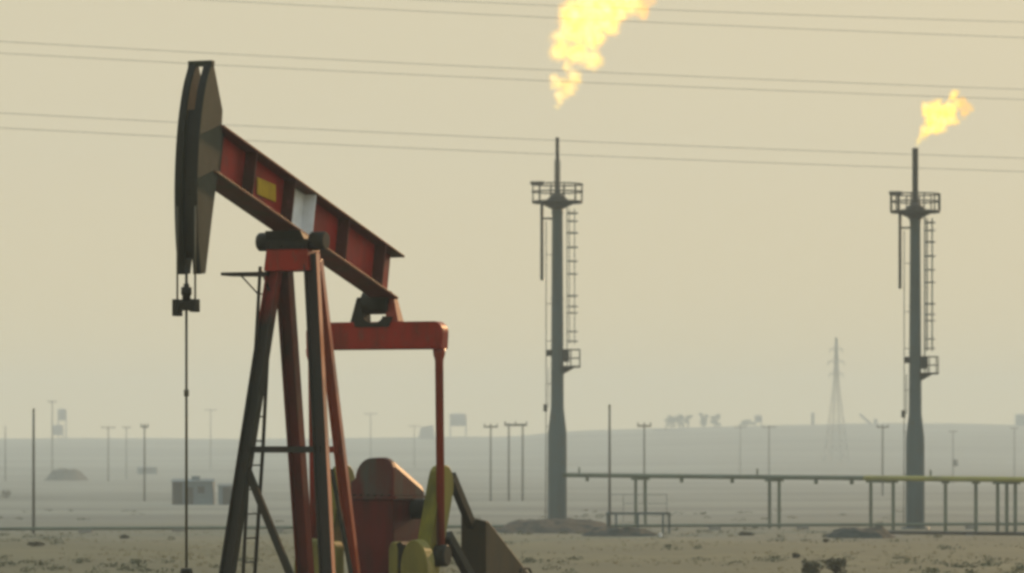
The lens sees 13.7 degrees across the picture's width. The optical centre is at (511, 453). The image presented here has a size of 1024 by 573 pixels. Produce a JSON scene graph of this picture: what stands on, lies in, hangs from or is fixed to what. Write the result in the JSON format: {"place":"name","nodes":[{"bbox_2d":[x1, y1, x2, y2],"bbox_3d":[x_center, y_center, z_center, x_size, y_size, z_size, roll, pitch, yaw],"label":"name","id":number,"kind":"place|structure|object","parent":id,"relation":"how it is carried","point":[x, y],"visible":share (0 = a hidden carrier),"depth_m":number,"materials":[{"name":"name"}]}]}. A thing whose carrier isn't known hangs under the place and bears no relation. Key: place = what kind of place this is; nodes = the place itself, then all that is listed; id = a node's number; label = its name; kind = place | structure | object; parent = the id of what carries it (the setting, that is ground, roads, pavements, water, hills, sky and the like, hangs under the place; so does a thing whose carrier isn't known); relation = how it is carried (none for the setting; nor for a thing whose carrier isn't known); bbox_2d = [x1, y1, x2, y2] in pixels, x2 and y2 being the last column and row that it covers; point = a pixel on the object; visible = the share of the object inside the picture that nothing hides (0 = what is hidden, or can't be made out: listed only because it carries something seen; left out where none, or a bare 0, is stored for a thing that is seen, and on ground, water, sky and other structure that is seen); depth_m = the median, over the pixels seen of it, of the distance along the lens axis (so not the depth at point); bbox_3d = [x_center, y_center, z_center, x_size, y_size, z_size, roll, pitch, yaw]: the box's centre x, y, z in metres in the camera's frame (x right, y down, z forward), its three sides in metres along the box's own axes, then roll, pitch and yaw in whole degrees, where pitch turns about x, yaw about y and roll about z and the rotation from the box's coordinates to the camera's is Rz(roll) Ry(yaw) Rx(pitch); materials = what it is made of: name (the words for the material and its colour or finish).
{"place":"outdoors","nodes":[
{"label":"outdoors","id":0,"kind":"place"},
{"bbox_2d":[6,113,1009,157],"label":"overhead wire","id":1,"kind":"object","parent":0,"point":[513,138],"visible":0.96,"depth_m":410.02,"materials":[{"name":"grey metal"}]},
{"bbox_2d":[0,423,1023,572],"bbox_3d":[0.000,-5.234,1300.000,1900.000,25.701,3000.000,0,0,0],"label":"ground","id":2,"kind":"structure","parent":0,"point":[98,499],"depth_m":656.90,"materials":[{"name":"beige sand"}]},
{"bbox_2d":[5,425,5,480],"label":"utility pole","id":3,"kind":"object","parent":2,"relation":"on","point":[5,452],"visible":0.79,"depth_m":1029.89,"materials":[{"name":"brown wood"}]},
{"bbox_2d":[0,490,11,497],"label":"shrub","id":4,"kind":"object","parent":2,"relation":"on","point":[6,493],"visible":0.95,"depth_m":599.87,"materials":[{"name":"grey plant"}]},
{"bbox_2d":[32,408,34,533],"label":"utility pole","id":5,"kind":"object","parent":2,"relation":"on","point":[33,472],"visible":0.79,"depth_m":257.94,"materials":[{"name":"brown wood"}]},
{"bbox_2d":[27,541,45,545],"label":"shrub","id":6,"kind":"object","parent":2,"relation":"on","point":[36,543],"visible":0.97,"depth_m":199.78,"materials":[{"name":"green plant"}]},
{"bbox_2d":[48,400,56,470],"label":"utility pole","id":7,"kind":"object","parent":2,"relation":"on","point":[52,401],"visible":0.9,"depth_m":1117.90,"materials":[{"name":"grey wood"}]},
{"bbox_2d":[53,409,66,439],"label":"water tower","id":8,"kind":"structure","parent":2,"relation":"on","point":[58,428],"depth_m":2377.86,"materials":[{"name":"grey metal"}]},
{"bbox_2d":[43,468,89,480],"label":"soil mound","id":9,"kind":"object","parent":2,"relation":"on","point":[62,474],"visible":0.96,"depth_m":1088.37,"materials":[{"name":"grey soil"}]},
{"bbox_2d":[101,426,114,480],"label":"utility pole","id":10,"kind":"object","parent":2,"relation":"on","point":[108,427],"visible":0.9,"depth_m":1029.89,"materials":[{"name":"grey wood"}]},
{"bbox_2d":[119,534,129,538],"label":"shrub","id":11,"kind":"object","parent":2,"relation":"on","point":[124,536],"visible":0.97,"depth_m":227.85,"materials":[{"name":"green plant"}]},
{"bbox_2d":[122,426,130,479],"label":"utility pole","id":12,"kind":"object","parent":2,"relation":"on","point":[126,427],"visible":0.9,"depth_m":1155.88,"materials":[{"name":"grey wood"}]},
{"bbox_2d":[141,424,147,500],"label":"utility pole","id":13,"kind":"object","parent":2,"relation":"on","point":[144,426],"visible":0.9,"depth_m":547.91,"materials":[{"name":"grey wood"}]},
{"bbox_2d":[137,467,157,473],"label":"shed","id":14,"kind":"structure","parent":2,"relation":"on","point":[150,470],"depth_m":1284.40,"materials":[{"name":"metal"}]},
{"bbox_2d":[180,568,192,572],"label":"wellhead","id":15,"kind":"object","parent":2,"relation":"on","point":[185,570],"visible":1,"depth_m":75.59,"materials":[{"name":"grey metal"}]},
{"bbox_2d":[171,476,214,504],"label":"shed","id":16,"kind":"structure","parent":2,"relation":"on","point":[201,491],"depth_m":490.40,"materials":[{"name":"metal"}]},
{"bbox_2d":[188,487,192,503],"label":"door","id":17,"kind":"structure","parent":16,"relation":"in","point":[190,489],"depth_m":490.31,"materials":[{"name":"metal"}]},
{"bbox_2d":[198,486,204,492],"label":"window","id":18,"kind":"structure","parent":16,"relation":"in","point":[201,489],"depth_m":490.31,"materials":[{"name":"glass"}]},
{"bbox_2d":[205,409,210,469],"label":"utility pole","id":19,"kind":"object","parent":2,"relation":"on","point":[210,439],"visible":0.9,"depth_m":1469.86,"materials":[{"name":"grey wood"}]},
{"bbox_2d":[217,483,232,504],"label":"shed","id":20,"kind":"structure","parent":2,"relation":"on","point":[224,492],"depth_m":490.35,"materials":[{"name":"metal"}]},
{"bbox_2d":[223,487,229,504],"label":"door","id":21,"kind":"structure","parent":20,"relation":"in","point":[226,490],"depth_m":490.31,"materials":[{"name":"metal"}]},
{"bbox_2d":[172,60,531,572],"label":"pump jack","id":22,"kind":"object","parent":2,"relation":"on","point":[378,515],"visible":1,"depth_m":80.62,"materials":[{"name":"paint"}]},
{"bbox_2d":[370,413,376,457],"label":"utility pole","id":23,"kind":"object","parent":2,"relation":"on","point":[370,435],"visible":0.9,"depth_m":1467.87,"materials":[{"name":"grey wood"}]},
{"bbox_2d":[409,425,414,467],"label":"utility pole","id":24,"kind":"object","parent":2,"relation":"on","point":[414,446],"visible":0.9,"depth_m":1467.88,"materials":[{"name":"grey wood"}]},
{"bbox_2d":[418,425,434,438],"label":"ridge building","id":25,"kind":"structure","parent":2,"relation":"on","point":[426,432],"depth_m":2398.00,"materials":[{"name":"grey"}]},
{"bbox_2d":[450,414,466,438],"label":"water tower","id":26,"kind":"structure","parent":2,"relation":"on","point":[458,419],"depth_m":2396.33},
{"bbox_2d":[484,424,497,500],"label":"utility pole","id":27,"kind":"object","parent":2,"relation":"on","point":[490,426],"visible":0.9,"depth_m":547.91,"materials":[{"name":"grey wood"}]},
{"bbox_2d":[0,509,1023,572],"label":"scrub","id":28,"kind":"object","parent":2,"relation":"on","point":[668,546],"visible":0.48,"depth_m":158.11,"materials":[{"name":"brown plant"}]},
{"bbox_2d":[0,522,1023,532],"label":"ground pipeline","id":29,"kind":"object","parent":2,"relation":"on","point":[802,526],"visible":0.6,"depth_m":272.79,"materials":[{"name":"metal"}]},
{"bbox_2d":[504,421,526,500],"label":"utility pole","id":30,"kind":"object","parent":2,"relation":"on","point":[515,424],"visible":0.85,"depth_m":547.90,"materials":[{"name":"grey wood"}]},
{"bbox_2d":[494,518,605,533],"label":"soil mound","id":31,"kind":"object","parent":2,"relation":"on","point":[558,526],"visible":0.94,"depth_m":260.45,"materials":[{"name":"grey soil"}]},
{"bbox_2d":[530,137,582,518],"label":"flare stack","id":32,"kind":"object","parent":2,"relation":"on","point":[557,202],"visible":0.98,"depth_m":299.63,"materials":[{"name":"metal"}]},
{"bbox_2d":[608,404,610,526],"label":"utility pole","id":33,"kind":"object","parent":2,"relation":"on","point":[609,466],"visible":0.79,"depth_m":257.95,"materials":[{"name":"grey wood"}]},
{"bbox_2d":[582,526,658,536],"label":"soil mound","id":34,"kind":"object","parent":2,"relation":"on","point":[614,531],"visible":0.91,"depth_m":240.07,"materials":[{"name":"grey soil"}]},
{"bbox_2d":[606,494,669,533],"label":"railing","id":35,"kind":"object","parent":2,"relation":"on","point":[608,513],"visible":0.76,"depth_m":254.94,"materials":[{"name":"metal"}]},
{"bbox_2d":[637,422,650,502],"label":"utility pole","id":36,"kind":"object","parent":2,"relation":"on","point":[644,425],"visible":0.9,"depth_m":499.92,"materials":[{"name":"grey wood"}]},
{"bbox_2d":[664,415,676,427],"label":"tree","id":37,"kind":"object","parent":2,"relation":"on","point":[670,419],"visible":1,"depth_m":2429.63,"materials":[{"name":"grey plant"}]},
{"bbox_2d":[674,414,684,427],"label":"tree","id":38,"kind":"object","parent":2,"relation":"on","point":[680,417],"visible":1,"depth_m":2429.36,"materials":[{"name":"grey plant"}]},
{"bbox_2d":[684,415,692,427],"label":"tree","id":39,"kind":"object","parent":2,"relation":"on","point":[687,418],"visible":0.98,"depth_m":2429.51,"materials":[{"name":"grey plant"}]},
{"bbox_2d":[699,413,708,427],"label":"tree","id":40,"kind":"object","parent":2,"relation":"on","point":[703,422],"visible":1,"depth_m":2429.79,"materials":[{"name":"grey plant"}]},
{"bbox_2d":[710,414,720,427],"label":"tree","id":41,"kind":"object","parent":2,"relation":"on","point":[714,421],"visible":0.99,"depth_m":2428.87,"materials":[{"name":"grey plant"}]},
{"bbox_2d":[734,426,745,473],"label":"utility pole","id":42,"kind":"object","parent":2,"relation":"on","point":[740,427],"visible":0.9,"depth_m":1301.89,"materials":[{"name":"grey wood"}]},
{"bbox_2d":[737,531,754,535],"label":"shrub","id":43,"kind":"object","parent":2,"relation":"on","point":[742,533],"visible":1,"depth_m":245.68,"materials":[{"name":"grey plant"}]},
{"bbox_2d":[738,419,754,426],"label":"tree","id":44,"kind":"object","parent":2,"relation":"on","point":[744,423],"visible":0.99,"depth_m":2429.46,"materials":[{"name":"grey plant"}]},
{"bbox_2d":[755,415,761,426],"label":"water tower","id":45,"kind":"structure","parent":2,"relation":"on","point":[758,418],"depth_m":2418.28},
{"bbox_2d":[768,425,775,474],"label":"utility pole","id":46,"kind":"object","parent":2,"relation":"on","point":[769,450],"visible":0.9,"depth_m":1029.90,"materials":[{"name":"grey wood"}]},
{"bbox_2d":[563,467,1023,531],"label":"elevated pipeline","id":47,"kind":"object","parent":2,"relation":"on","point":[893,480],"visible":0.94,"depth_m":273.71,"materials":[{"name":"grey metal"}]},
{"bbox_2d":[792,553,799,557],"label":"shrub","id":48,"kind":"object","parent":2,"relation":"on","point":[795,555],"visible":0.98,"depth_m":167.92,"materials":[{"name":"grey plant"}]},
{"bbox_2d":[801,557,823,572],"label":"shrub","id":49,"kind":"object","parent":2,"relation":"on","point":[808,567],"visible":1,"depth_m":139.86,"materials":[{"name":"green plant"}]},
{"bbox_2d":[811,412,814,425],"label":"ridge post","id":50,"kind":"object","parent":2,"relation":"on","point":[812,418],"visible":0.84,"depth_m":2419.24,"materials":[{"name":"grey"}]},
{"bbox_2d":[824,557,846,572],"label":"shrub","id":51,"kind":"object","parent":2,"relation":"on","point":[836,565],"visible":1,"depth_m":139.92,"materials":[{"name":"green plant"}]},
{"bbox_2d":[823,337,848,460],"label":"lattice pylon","id":52,"kind":"object","parent":2,"relation":"on","point":[835,359],"visible":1,"depth_m":1599.55,"materials":[{"name":"metal"}]},
{"bbox_2d":[823,525,895,537],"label":"soil mound","id":53,"kind":"object","parent":2,"relation":"on","point":[877,531],"visible":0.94,"depth_m":235.75,"materials":[{"name":"grey soil"}]},
{"bbox_2d":[859,413,876,424],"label":"crane","id":54,"kind":"object","parent":2,"relation":"on","point":[867,420],"visible":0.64,"depth_m":2419.55,"materials":[{"name":"grey metal"}]},
{"bbox_2d":[877,424,888,495],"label":"utility pole","id":55,"kind":"object","parent":2,"relation":"on","point":[882,426],"visible":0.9,"depth_m":653.90,"materials":[{"name":"grey wood"}]},
{"bbox_2d":[889,148,940,528],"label":"flare stack","id":56,"kind":"object","parent":2,"relation":"on","point":[915,211],"visible":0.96,"depth_m":280.68,"materials":[{"name":"metal"}]},
{"bbox_2d":[949,430,957,483],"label":"utility pole","id":57,"kind":"object","parent":2,"relation":"on","point":[955,462],"visible":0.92,"depth_m":1029.91,"materials":[{"name":"grey wood"}]},
{"bbox_2d":[888,531,1023,535],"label":"ground pipeline","id":58,"kind":"object","parent":2,"relation":"on","point":[970,533],"visible":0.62,"depth_m":243.50,"materials":[{"name":"metal"}]},
{"bbox_2d":[1011,427,1017,476],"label":"utility pole","id":59,"kind":"object","parent":2,"relation":"on","point":[1014,428],"visible":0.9,"depth_m":1117.87,"materials":[{"name":"grey wood"}]},
{"bbox_2d":[1015,414,1023,425],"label":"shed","id":60,"kind":"structure","parent":2,"relation":"on","point":[1019,419],"depth_m":2438.40,"materials":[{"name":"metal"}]},
{"bbox_2d":[0,41,1023,89],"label":"overhead wire","id":61,"kind":"object","parent":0,"point":[499,67],"visible":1,"depth_m":409.48,"materials":[{"name":"grey metal"}]},
{"bbox_2d":[0,0,1023,438],"label":"sky","id":62,"kind":"structure","parent":0,"point":[722,287],"materials":[{"name":"beige"}]},
{"bbox_2d":[1,53,1023,99],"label":"overhead wire","id":63,"kind":"object","parent":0,"point":[516,79],"visible":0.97,"depth_m":410.17,"materials":[{"name":"grey metal"}]},
{"bbox_2d":[7,128,1023,171],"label":"overhead wire","id":64,"kind":"object","parent":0,"point":[528,153],"visible":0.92,"depth_m":410.61,"materials":[{"name":"grey metal"}]},
{"bbox_2d":[212,0,1023,37],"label":"overhead wire","id":65,"kind":"object","parent":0,"point":[615,20],"visible":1,"depth_m":412.92,"materials":[{"name":"grey metal"}]},
{"bbox_2d":[429,0,1007,21],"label":"overhead wire","id":66,"kind":"object","parent":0,"point":[713,11],"visible":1,"depth_m":415.76,"materials":[{"name":"grey metal"}]}
]}

